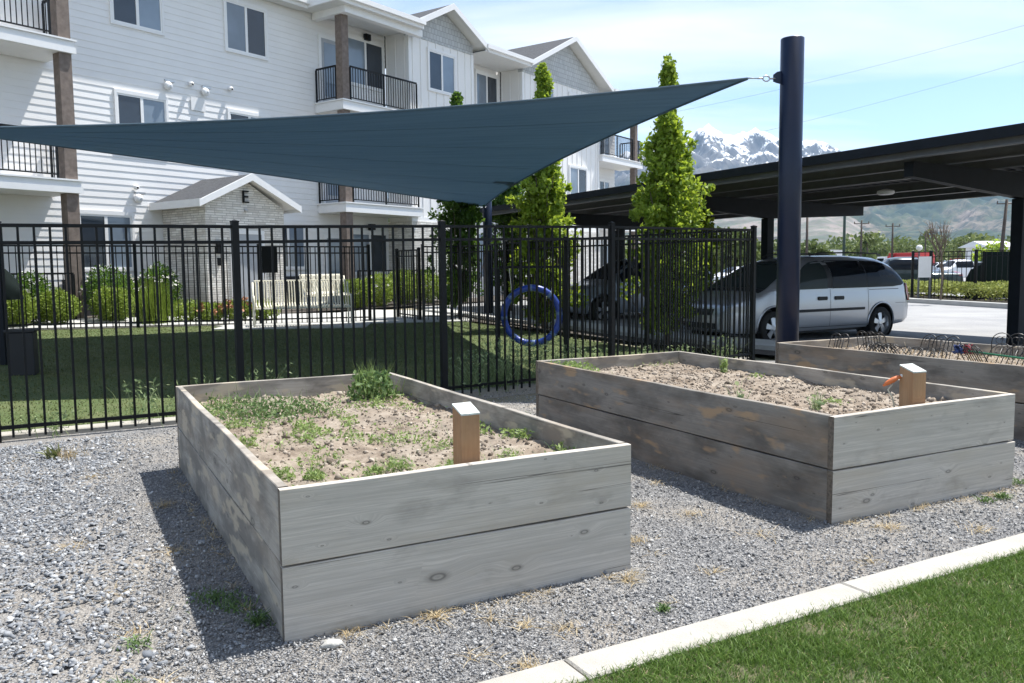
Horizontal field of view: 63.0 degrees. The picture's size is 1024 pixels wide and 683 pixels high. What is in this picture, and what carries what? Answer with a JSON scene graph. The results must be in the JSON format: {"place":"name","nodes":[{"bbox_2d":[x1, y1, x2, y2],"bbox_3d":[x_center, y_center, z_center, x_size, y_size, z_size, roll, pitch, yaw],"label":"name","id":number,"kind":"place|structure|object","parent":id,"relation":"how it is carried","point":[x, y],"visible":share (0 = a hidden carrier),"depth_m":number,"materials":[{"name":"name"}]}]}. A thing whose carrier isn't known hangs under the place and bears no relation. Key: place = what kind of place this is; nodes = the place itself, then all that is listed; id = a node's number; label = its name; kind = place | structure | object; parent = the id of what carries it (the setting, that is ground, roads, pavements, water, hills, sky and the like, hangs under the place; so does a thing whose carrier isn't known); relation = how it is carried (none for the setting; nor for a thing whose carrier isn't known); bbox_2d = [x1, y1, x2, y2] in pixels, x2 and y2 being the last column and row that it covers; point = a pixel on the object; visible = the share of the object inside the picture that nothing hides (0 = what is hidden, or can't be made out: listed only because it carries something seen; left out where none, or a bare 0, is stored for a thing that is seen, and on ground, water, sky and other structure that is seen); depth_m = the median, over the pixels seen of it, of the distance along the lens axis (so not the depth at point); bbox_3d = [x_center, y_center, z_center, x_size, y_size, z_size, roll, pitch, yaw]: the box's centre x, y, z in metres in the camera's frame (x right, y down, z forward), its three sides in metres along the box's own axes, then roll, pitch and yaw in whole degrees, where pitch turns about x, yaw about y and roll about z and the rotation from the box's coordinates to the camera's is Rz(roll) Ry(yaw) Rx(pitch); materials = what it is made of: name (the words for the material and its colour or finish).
{"place":"outdoors","nodes":[
{"label":"outdoors","id":0,"kind":"place"},
{"bbox_2d":[126,275,182,324],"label":"ornamental grass","id":1,"kind":"object","parent":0,"point":[152,307],"depth_m":18.40,"materials":[{"name":"green plant"}]},
{"bbox_2d":[0,321,668,431],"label":"park ground","id":2,"kind":"structure","parent":0,"point":[83,398],"depth_m":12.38,"materials":[{"name":"green plant"}]},
{"bbox_2d":[0,221,7,364],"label":"post","id":3,"kind":"object","parent":2,"relation":"on","point":[3,353],"visible":0.5,"depth_m":11.59,"materials":[{"name":"metal"}]},
{"bbox_2d":[5,269,23,299],"bbox_3d":[-9.136,-0.666,14.990,0.695,1.270,0.591,-1,5,0],"label":"covered grill","id":4,"kind":"object","parent":2,"relation":"on","point":[12,288],"visible":0.48,"depth_m":14.86,"materials":[{"name":"black fabric"}]},
{"bbox_2d":[4,328,38,375],"bbox_3d":[-6.319,0.135,10.796,0.340,0.600,0.340,-2,5,-20],"label":"litter bin","id":5,"kind":"object","parent":2,"relation":"on","point":[16,351],"visible":0.72,"depth_m":10.67,"materials":[{"name":"plastic"}]},
{"bbox_2d":[101,377,172,427],"bbox_3d":[-3.500,0.551,7.839,0.786,0.448,0.702,-1,5,0],"label":"tall weed","id":6,"kind":"object","parent":2,"relation":"on","point":[145,396],"visible":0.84,"depth_m":7.85,"materials":[{"name":"green plant"}]},
{"bbox_2d":[211,321,372,329],"bbox_3d":[-4.754,-0.345,18.534,3.573,0.111,1.550,-2,5,-18],"label":"bench pad","id":7,"kind":"object","parent":2,"relation":"on","point":[316,325],"visible":0.72,"depth_m":18.26,"materials":[{"name":"concrete"}]},
{"bbox_2d":[251,279,351,326],"bbox_3d":[-4.616,-0.857,18.403,2.100,1.004,0.704,-2,5,-19],"label":"park bench","id":8,"kind":"object","parent":7,"relation":"on","point":[254,300],"visible":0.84,"depth_m":18.50,"materials":[{"name":"beige paint"}]},
{"bbox_2d":[436,349,498,395],"bbox_3d":[-0.484,0.323,9.726,0.867,0.567,0.993,-1,5,0],"label":"tall weed","id":9,"kind":"object","parent":2,"relation":"on","point":[473,376],"visible":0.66,"depth_m":9.76,"materials":[{"name":"green plant"}]},
{"bbox_2d":[468,336,543,391],"bbox_3d":[-0.092,0.234,9.927,1.100,0.703,1.320,-1,5,0],"label":"tall weed","id":10,"kind":"object","parent":2,"relation":"on","point":[508,365],"visible":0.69,"depth_m":9.94,"materials":[{"name":"green plant"}]},
{"bbox_2d":[497,265,566,359],"bbox_3d":[0.305,-0.384,12.915,1.100,1.570,0.175,-1,5,0],"label":"jump hoop","id":11,"kind":"object","parent":2,"relation":"on","point":[549,296],"visible":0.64,"depth_m":12.87,"materials":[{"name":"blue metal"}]},
{"bbox_2d":[506,340,566,383],"bbox_3d":[0.323,0.249,10.281,0.985,0.604,1.128,1,5,17],"label":"tall weed","id":12,"kind":"object","parent":2,"relation":"on","point":[534,366],"visible":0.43,"depth_m":10.29,"materials":[{"name":"green plant"}]},
{"bbox_2d":[280,306,774,401],"bbox_3d":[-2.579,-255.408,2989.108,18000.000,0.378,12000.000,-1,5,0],"label":"ground","id":13,"kind":"structure","parent":0,"point":[760,357],"depth_m":14.49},
{"bbox_2d":[3,244,371,328],"bbox_3d":[-7.560,-1.091,17.777,9.424,2.007,0.087,-3,6,-27],"label":"picket fence","id":14,"kind":"object","parent":13,"relation":"on","point":[138,321],"visible":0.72,"depth_m":17.95,"materials":[{"name":"black metal"}]},
{"bbox_2d":[261,247,277,272],"bbox_3d":[-5.430,-1.831,18.718,0.340,0.580,0.012,-3,6,-27],"label":"fence sign","id":15,"kind":"object","parent":14,"relation":"attached to","point":[266,261],"visible":0.93,"depth_m":18.70,"materials":[{"name":"black metal"}]},
{"bbox_2d":[169,298,210,320],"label":"perennial","id":16,"kind":"object","parent":13,"relation":"on","point":[192,305],"visible":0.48,"depth_m":19.13,"materials":[{"name":"green plant"}]},
{"bbox_2d":[8,312,372,329],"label":"back walk","id":17,"kind":"structure","parent":13,"relation":"on","point":[90,326],"depth_m":18.72,"materials":[{"name":"concrete"}]},
{"bbox_2d":[193,300,227,319],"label":"perennial","id":18,"kind":"object","parent":13,"relation":"on","point":[203,307],"visible":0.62,"depth_m":19.14,"materials":[{"name":"green plant"}]},
{"bbox_2d":[218,296,252,318],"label":"perennial","id":19,"kind":"object","parent":13,"relation":"on","point":[231,312],"visible":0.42,"depth_m":19.42,"materials":[{"name":"green plant"}]},
{"bbox_2d":[27,295,526,319],"bbox_3d":[-6.429,-0.941,24.151,2.800,0.059,23.000,3,6,35],"label":"building bed","id":20,"kind":"object","parent":13,"relation":"on","point":[390,304],"visible":0.12,"depth_m":24.95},
{"bbox_2d":[7,289,36,326],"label":"round shrub","id":21,"kind":"object","parent":20,"relation":"on","point":[28,309],"visible":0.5,"depth_m":17.19,"materials":[{"name":"green plant"}]},
{"bbox_2d":[14,270,55,322],"bbox_3d":[-10.501,-0.944,18.186,1.137,1.243,1.097,-1,5,0],"label":"rose bush","id":22,"kind":"object","parent":20,"relation":"on","point":[41,284],"visible":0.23,"depth_m":18.08,"materials":[{"name":"green plant"}]},
{"bbox_2d":[34,287,81,323],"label":"round shrub","id":23,"kind":"object","parent":20,"relation":"on","point":[50,307],"visible":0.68,"depth_m":17.83,"materials":[{"name":"green plant"}]},
{"bbox_2d":[79,262,138,316],"bbox_3d":[-9.488,-1.160,19.643,1.308,1.401,1.315,-5,7,-42],"label":"rose bush","id":24,"kind":"object","parent":20,"relation":"on","point":[95,283],"visible":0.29,"depth_m":19.48,"materials":[{"name":"green plant"}]},
{"bbox_2d":[88,285,133,320],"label":"round shrub","id":25,"kind":"object","parent":20,"relation":"on","point":[109,306],"visible":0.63,"depth_m":18.78,"materials":[{"name":"green plant"}]},
{"bbox_2d":[138,261,182,307],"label":"rose bush","id":26,"kind":"object","parent":20,"relation":"on","point":[150,270],"visible":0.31,"depth_m":20.59,"materials":[{"name":"green plant"}]},
{"bbox_2d":[299,274,360,310],"bbox_3d":[-5.229,-1.447,24.144,0.704,1.004,2.100,2,5,24],"label":"park bench","id":27,"kind":"object","parent":20,"relation":"on","point":[322,276],"visible":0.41,"depth_m":24.07,"materials":[{"name":"beige paint"}]},
{"bbox_2d":[338,278,372,309],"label":"patio shrub","id":28,"kind":"object","parent":20,"relation":"on","point":[358,295],"visible":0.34,"depth_m":24.58,"materials":[{"name":"green plant"}]},
{"bbox_2d":[365,272,395,308],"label":"patio shrub","id":29,"kind":"object","parent":20,"relation":"on","point":[388,291],"visible":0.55,"depth_m":25.59,"materials":[{"name":"green plant"}]},
{"bbox_2d":[385,268,421,304],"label":"patio shrub","id":30,"kind":"object","parent":20,"relation":"on","point":[390,275],"visible":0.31,"depth_m":26.61,"materials":[{"name":"green plant"}]},
{"bbox_2d":[412,270,438,302],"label":"patio shrub","id":31,"kind":"object","parent":20,"relation":"on","point":[428,295],"visible":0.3,"depth_m":27.63,"materials":[{"name":"green plant"}]},
{"bbox_2d":[0,0,642,318],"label":"apartment building","id":32,"kind":"structure","parent":13,"relation":"on","point":[71,62],"depth_m":23.13,"materials":[{"name":"white"}]},
{"bbox_2d":[80,210,134,271],"bbox_3d":[-10.273,-2.540,21.176,0.065,1.520,1.490,3,6,35],"label":"window","id":33,"kind":"structure","parent":32,"relation":"in","point":[86,216],"depth_m":21.16,"materials":[{"name":"plastic"}]},
{"bbox_2d":[109,0,164,35],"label":"window","id":34,"kind":"structure","parent":32,"relation":"in","point":[142,15],"depth_m":21.64,"materials":[{"name":"plastic"}]},
{"bbox_2d":[113,88,168,123],"bbox_3d":[-9.654,-5.713,21.821,0.065,1.520,1.490,3,6,35],"label":"window","id":35,"kind":"structure","parent":32,"relation":"in","point":[129,106],"depth_m":21.71,"materials":[{"name":"plastic"}]},
{"bbox_2d":[223,0,268,60],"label":"window","id":36,"kind":"structure","parent":32,"relation":"in","point":[245,24],"depth_m":24.26,"materials":[{"name":"plastic"}]},
{"bbox_2d":[227,108,270,118],"bbox_3d":[-7.700,-5.968,24.556,0.065,1.520,1.510,3,6,35],"label":"window","id":37,"kind":"structure","parent":32,"relation":"in","point":[231,113],"depth_m":24.27,"materials":[{"name":"plastic"}]},
{"bbox_2d":[284,220,306,269],"bbox_3d":[-6.926,-2.976,25.858,0.065,1.520,1.430,3,6,35],"label":"window","id":38,"kind":"structure","parent":32,"relation":"in","point":[289,232],"depth_m":26.05,"materials":[{"name":"plastic"}]},
{"bbox_2d":[317,33,335,101],"bbox_3d":[-5.850,-8.698,26.960,0.070,2.200,1.000,3,6,35],"label":"door","id":39,"kind":"structure","parent":32,"relation":"in","point":[326,44],"depth_m":26.78,"materials":[{"name":"grey paint"}]},
{"bbox_2d":[323,235,339,302],"bbox_3d":[-5.786,-2.391,27.502,0.070,2.200,1.000,3,6,35],"label":"door","id":40,"kind":"structure","parent":32,"relation":"in","point":[325,236],"depth_m":27.34,"materials":[{"name":"grey paint"}]},
{"bbox_2d":[348,33,384,92],"bbox_3d":[-4.944,-9.380,28.191,0.065,1.660,1.780,3,6,35],"label":"sliding door","id":41,"kind":"structure","parent":32,"relation":"in","point":[368,55],"depth_m":28.21,"materials":[{"name":"glass"}]},
{"bbox_2d":[353,230,388,274],"bbox_3d":[-4.880,-3.048,28.735,0.065,1.510,1.780,3,6,35],"label":"window","id":42,"kind":"structure","parent":32,"relation":"in","point":[356,233],"depth_m":28.90,"materials":[{"name":"glass"}]},
{"bbox_2d":[427,46,456,95],"bbox_3d":[-2.495,-9.571,29.728,0.065,1.490,1.540,3,6,35],"label":"window","id":43,"kind":"structure","parent":32,"relation":"in","point":[441,65],"depth_m":29.67,"materials":[{"name":"glass"}]},
{"bbox_2d":[475,69,498,103],"bbox_3d":[-1.014,-9.841,33.691,0.065,1.960,1.530,3,6,35],"label":"window","id":44,"kind":"structure","parent":32,"relation":"in","point":[486,84],"depth_m":33.60,"materials":[{"name":"plastic"}]},
{"bbox_2d":[569,164,587,193],"bbox_3d":[2.979,-7.131,37.600,0.065,1.510,1.560,3,6,35],"label":"window","id":45,"kind":"structure","parent":32,"relation":"in","point":[578,175],"depth_m":37.58,"materials":[{"name":"plastic"}]},
{"bbox_2d":[215,310,494,326],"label":"gate walk","id":46,"kind":"structure","parent":13,"relation":"on","point":[389,316],"depth_m":20.65,"materials":[{"name":"concrete"}]},
{"bbox_2d":[1,357,748,440],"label":"mow strip","id":47,"kind":"object","parent":13,"relation":"on","point":[98,427],"visible":0.12,"depth_m":7.65,"materials":[{"name":"concrete"}]},
{"bbox_2d":[0,219,755,442],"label":"picket fence","id":48,"kind":"object","parent":13,"relation":"on","point":[234,226],"visible":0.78,"depth_m":9.05,"materials":[{"name":"black metal"}]},
{"bbox_2d":[483,201,492,312],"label":"sail column","id":49,"kind":"structure","parent":13,"relation":"on","point":[487,212],"depth_m":22.11,"materials":[{"name":"metal"}]},
{"bbox_2d":[481,182,526,310],"bbox_3d":[-0.010,-3.121,25.146,1.854,4.528,1.633,2,5,25],"label":"columnar tree","id":50,"kind":"object","parent":13,"relation":"on","point":[514,191],"visible":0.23,"depth_m":24.75,"materials":[{"name":"green plant"}]},
{"bbox_2d":[0,388,1023,682],"bbox_3d":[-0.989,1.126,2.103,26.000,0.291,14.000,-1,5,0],"label":"gravel bed","id":51,"kind":"object","parent":13,"relation":"on","point":[338,666],"visible":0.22,"depth_m":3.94,"materials":[{"name":"grey gravel"}]},
{"bbox_2d":[37,443,91,459],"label":"broadleaf weed","id":52,"kind":"object","parent":51,"relation":"on","point":[48,454],"visible":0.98,"depth_m":6.48,"materials":[{"name":"green plant"}]},
{"bbox_2d":[0,432,246,682],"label":"slate gravel","id":53,"kind":"structure","parent":51,"relation":"on","point":[17,614],"depth_m":4.17,"materials":[{"name":"grey gravel"}]},
{"bbox_2d":[176,372,630,642],"bbox_3d":[-0.948,0.757,5.065,1.641,0.710,3.359,-3,6,-28],"label":"raised garden bed","id":54,"kind":"object","parent":51,"relation":"on","point":[319,559],"visible":0.66,"depth_m":3.62,"materials":[{"name":"grey wood"}]},
{"bbox_2d":[201,390,571,486],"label":"soil","id":55,"kind":"structure","parent":54,"relation":"in","point":[365,453],"depth_m":4.72,"materials":[{"name":"brown soil"}]},
{"bbox_2d":[193,384,363,425],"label":"weeds","id":56,"kind":"object","parent":55,"relation":"on","point":[261,410],"visible":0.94,"depth_m":5.61,"materials":[{"name":"green plant"}]},
{"bbox_2d":[342,359,405,401],"bbox_3d":[-1.054,0.275,6.328,0.556,0.332,0.517,-1,5,0],"label":"leafy plant","id":57,"kind":"object","parent":55,"relation":"on","point":[375,385],"visible":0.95,"depth_m":6.22,"materials":[{"name":"green plant"}]},
{"bbox_2d":[200,389,574,492],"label":"weeds","id":58,"kind":"object","parent":55,"relation":"on","point":[316,472],"visible":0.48,"depth_m":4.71,"materials":[{"name":"green plant"}]},
{"bbox_2d":[452,402,479,464],"bbox_3d":[-0.200,0.547,3.680,0.091,0.550,0.091,-3,6,-30],"label":"wooden post","id":59,"kind":"object","parent":55,"relation":"on","point":[466,435],"visible":0.51,"depth_m":3.64,"materials":[{"name":"brown wood"}]},
{"bbox_2d":[10,456,1018,682],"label":"dry straw","id":60,"kind":"object","parent":51,"relation":"on","point":[521,622],"visible":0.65,"depth_m":3.86,"materials":[{"name":"beige plant"}]},
{"bbox_2d":[98,411,1023,682],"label":"weeds","id":61,"kind":"object","parent":51,"relation":"on","point":[214,595],"visible":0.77,"depth_m":3.54,"materials":[{"name":"green plant"}]},
{"bbox_2d":[478,533,1023,682],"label":"lawn edging","id":62,"kind":"object","parent":51,"relation":"on","point":[576,667],"visible":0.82,"depth_m":3.34,"materials":[{"name":"concrete"}]},
{"bbox_2d":[536,351,1014,524],"bbox_3d":[1.730,0.607,6.492,1.646,0.710,3.373,-3,6,-27],"label":"raised garden bed","id":63,"kind":"object","parent":51,"relation":"on","point":[831,469],"visible":0.84,"depth_m":5.23,"materials":[{"name":"grey wood"}]},
{"bbox_2d":[589,362,949,415],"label":"soil","id":64,"kind":"structure","parent":63,"relation":"in","point":[790,391],"depth_m":6.50,"materials":[{"name":"brown soil"}]},
{"bbox_2d":[548,358,898,406],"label":"weeds","id":65,"kind":"object","parent":64,"relation":"on","point":[578,365],"visible":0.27,"depth_m":7.24,"materials":[{"name":"green plant"}]},
{"bbox_2d":[899,363,926,406],"bbox_3d":[2.434,0.407,5.086,0.106,0.535,0.106,-3,5,-22],"label":"wooden post","id":66,"kind":"object","parent":64,"relation":"on","point":[912,387],"visible":0.51,"depth_m":5.04,"materials":[{"name":"brown wood"}]},
{"bbox_2d":[776,336,1023,440],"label":"raised garden bed","id":67,"kind":"object","parent":51,"relation":"on","point":[821,354],"visible":0.5,"depth_m":7.99,"materials":[{"name":"grey wood"}]},
{"bbox_2d":[834,345,1023,365],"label":"soil","id":68,"kind":"structure","parent":67,"relation":"in","point":[989,359],"depth_m":8.60,"materials":[{"name":"brown soil"}]},
{"bbox_2d":[421,225,756,360],"bbox_3d":[1.083,-0.993,16.860,0.933,2.238,9.787,-4,6,-37],"label":"picket fence","id":69,"kind":"object","parent":13,"relation":"on","point":[508,250],"visible":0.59,"depth_m":15.08,"materials":[{"name":"black metal"}]},
{"bbox_2d":[395,247,421,319],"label":"fence gate","id":70,"kind":"structure","parent":69,"relation":"attached to","point":[418,282],"depth_m":20.80,"materials":[{"name":"black metal"}]},
{"bbox_2d":[425,308,774,350],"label":"side walk","id":71,"kind":"structure","parent":13,"relation":"on","point":[763,344],"depth_m":17.07,"materials":[{"name":"concrete"}]},
{"bbox_2d":[472,319,774,355],"bbox_3d":[1.512,-0.228,17.648,0.670,0.239,12.395,-4,6,-36],"label":"tree bed","id":72,"kind":"object","parent":13,"relation":"on","point":[765,352],"visible":0.2,"depth_m":16.03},
{"bbox_2d":[425,91,500,308],"bbox_3d":[-1.379,-3.435,21.442,1.702,5.873,1.649,4,7,43],"label":"columnar tree","id":73,"kind":"object","parent":72,"relation":"on","point":[453,215],"visible":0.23,"depth_m":21.22,"materials":[{"name":"green plant"}]},
{"bbox_2d":[505,62,588,332],"bbox_3d":[0.745,-3.039,17.935,1.896,5.846,1.854,-1,5,0],"label":"columnar tree","id":74,"kind":"object","parent":72,"relation":"on","point":[544,187],"visible":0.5,"depth_m":17.76,"materials":[{"name":"green plant"}]},
{"bbox_2d":[620,53,714,348],"bbox_3d":[2.891,-2.494,15.288,1.709,5.360,1.679,-3,5,-23],"label":"columnar tree","id":75,"kind":"object","parent":72,"relation":"on","point":[668,164],"visible":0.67,"depth_m":14.93,"materials":[{"name":"green plant"}]},
{"bbox_2d":[684,210,727,289],"bbox_3d":[4.556,-1.779,19.738,1.058,3.075,0.985,-1,5,0],"label":"columnar tree","id":76,"kind":"object","parent":13,"relation":"on","point":[709,225],"visible":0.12,"depth_m":19.52,"materials":[{"name":"green plant"}]},
{"bbox_2d":[408,299,1006,344],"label":"parking lot","id":77,"kind":"structure","parent":13,"relation":"on","point":[978,325],"depth_m":20.73,"materials":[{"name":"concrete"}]},
{"bbox_2d":[548,258,713,319],"bbox_3d":[3.266,-1.429,23.310,4.600,1.782,2.044,-3,5,-24],"label":"parked car","id":78,"kind":"object","parent":77,"relation":"on","point":[599,288],"visible":0.1,"depth_m":22.14,"materials":[{"name":"grey paint"}]},
{"bbox_2d":[461,123,1023,345],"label":"carport","id":79,"kind":"object","parent":77,"relation":"on","point":[988,162],"visible":0.6,"depth_m":15.13,"materials":[{"name":"metal"}]},
{"bbox_2d":[683,252,908,339],"bbox_3d":[5.966,-0.950,17.737,5.130,1.868,2.368,-3,6,-28],"label":"minivan","id":80,"kind":"object","parent":77,"relation":"on","point":[838,293],"visible":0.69,"depth_m":17.05,"materials":[{"name":"silver metal"}]},
{"bbox_2d":[882,257,963,291],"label":"pickup truck","id":81,"kind":"object","parent":77,"relation":"on","point":[900,267],"visible":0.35,"depth_m":40.97,"materials":[{"name":"grey paint"}]},
{"bbox_2d":[908,298,1007,308],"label":"street kerb","id":82,"kind":"structure","parent":77,"relation":"on","point":[964,303],"depth_m":30.13,"materials":[{"name":"concrete"}]},
{"bbox_2d":[714,225,760,269],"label":"distant tree","id":83,"kind":"object","parent":13,"relation":"on","point":[758,256],"visible":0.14,"depth_m":58.71,"materials":[{"name":"green plant"}]},
{"bbox_2d":[748,35,804,362],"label":"sail column","id":84,"kind":"structure","parent":13,"relation":"on","point":[788,77],"depth_m":9.41,"materials":[{"name":"metal"}]},
{"bbox_2d":[0,77,747,206],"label":"shade sail","id":85,"kind":"object","parent":84,"relation":"attached to","point":[481,154],"visible":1,"depth_m":12.28,"materials":[{"name":"teal fabric"}]},
{"bbox_2d":[625,229,1009,259],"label":"distant tree line","id":86,"kind":"object","parent":13,"relation":"on","point":[970,235],"visible":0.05,"depth_m":237.35,"materials":[{"name":"green plant"}]},
{"bbox_2d":[847,231,882,259],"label":"distant tree","id":87,"kind":"object","parent":13,"relation":"on","point":[873,239],"visible":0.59,"depth_m":108.95,"materials":[{"name":"green plant"}]},
{"bbox_2d":[893,239,923,252],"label":"distant tree","id":88,"kind":"object","parent":13,"relation":"on","point":[900,249],"visible":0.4,"depth_m":163.44,"materials":[{"name":"green plant"}]},
{"bbox_2d":[918,218,954,299],"bbox_3d":[15.873,-2.999,31.278,1.163,3.372,1.667,1,5,20],"label":"bare tree","id":89,"kind":"object","parent":13,"relation":"on","point":[938,243],"visible":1,"depth_m":31.28,"materials":[{"name":"brown plant"}]},
{"bbox_2d":[910,249,1009,300],"bbox_3d":[19.049,-2.463,32.035,0.554,2.208,7.541,-4,6,-35],"label":"picket fence","id":90,"kind":"object","parent":13,"relation":"on","point":[948,256],"visible":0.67,"depth_m":33.51,"materials":[{"name":"black metal"}]},
{"bbox_2d":[370,0,1023,154],"label":"sky","id":91,"kind":"structure","parent":0,"point":[708,40],"materials":[{"name":"blue"}]},
{"bbox_2d":[388,123,1012,245],"bbox_3d":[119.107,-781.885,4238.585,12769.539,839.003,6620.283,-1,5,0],"label":"mountain range","id":92,"kind":"structure","parent":0,"point":[982,215],"depth_m":3127.22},
{"bbox_2d":[625,216,864,246],"bbox_3d":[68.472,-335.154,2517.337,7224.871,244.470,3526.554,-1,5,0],"label":"foothills","id":93,"kind":"structure","parent":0,"point":[821,229],"depth_m":2418.44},
{"bbox_2d":[555,544,1023,682],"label":"lawn ground","id":94,"kind":"structure","parent":0,"point":[741,669],"depth_m":3.12,"materials":[{"name":"green plant"}]},
{"bbox_2d":[908,293,1007,302],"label":"curb","id":95,"kind":"structure","parent":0,"point":[977,300],"depth_m":33.85,"materials":[{"name":"grey concrete"}]},
{"bbox_2d":[917,256,931,298],"bbox_3d":[16.844,-2.516,34.124,0.500,1.900,0.080,0,5,10],"label":"notice board","id":96,"kind":"object","parent":95,"relation":"on","point":[924,267],"visible":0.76,"depth_m":34.06,"materials":[{"name":"white metal"}]},
{"bbox_2d":[903,279,1007,300],"bbox_3d":[18.410,-2.221,35.648,2.383,0.930,23.336,-1,5,-8],"label":"hedge","id":97,"kind":"object","parent":95,"relation":"on","point":[997,287],"visible":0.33,"depth_m":33.09,"materials":[{"name":"green plant"}]},
{"bbox_2d":[966,251,1009,297],"bbox_3d":[20.720,-2.682,33.905,4.050,1.990,0.150,1,5,20],"label":"dumpster screen","id":98,"kind":"object","parent":95,"relation":"on","point":[987,271],"visible":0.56,"depth_m":34.23,"materials":[{"name":"black metal"}]},
{"bbox_2d":[908,278,1007,298],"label":"lot","id":99,"kind":"structure","parent":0,"point":[964,279],"depth_m":37.76,"materials":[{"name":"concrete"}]},
{"bbox_2d":[943,259,973,277],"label":"pickup truck","id":100,"kind":"object","parent":99,"relation":"on","point":[962,262],"visible":0.31,"depth_m":64.90,"materials":[{"name":"white paint"}]},
{"bbox_2d":[958,241,1009,259],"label":"distant building","id":101,"kind":"structure","parent":99,"relation":"on","point":[970,246],"depth_m":121.46,"materials":[{"name":"white paint"}]},
{"bbox_2d":[970,239,1007,260],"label":"distant tree","id":102,"kind":"object","parent":99,"relation":"on","point":[990,246],"visible":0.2,"depth_m":104.14,"materials":[{"name":"green plant"}]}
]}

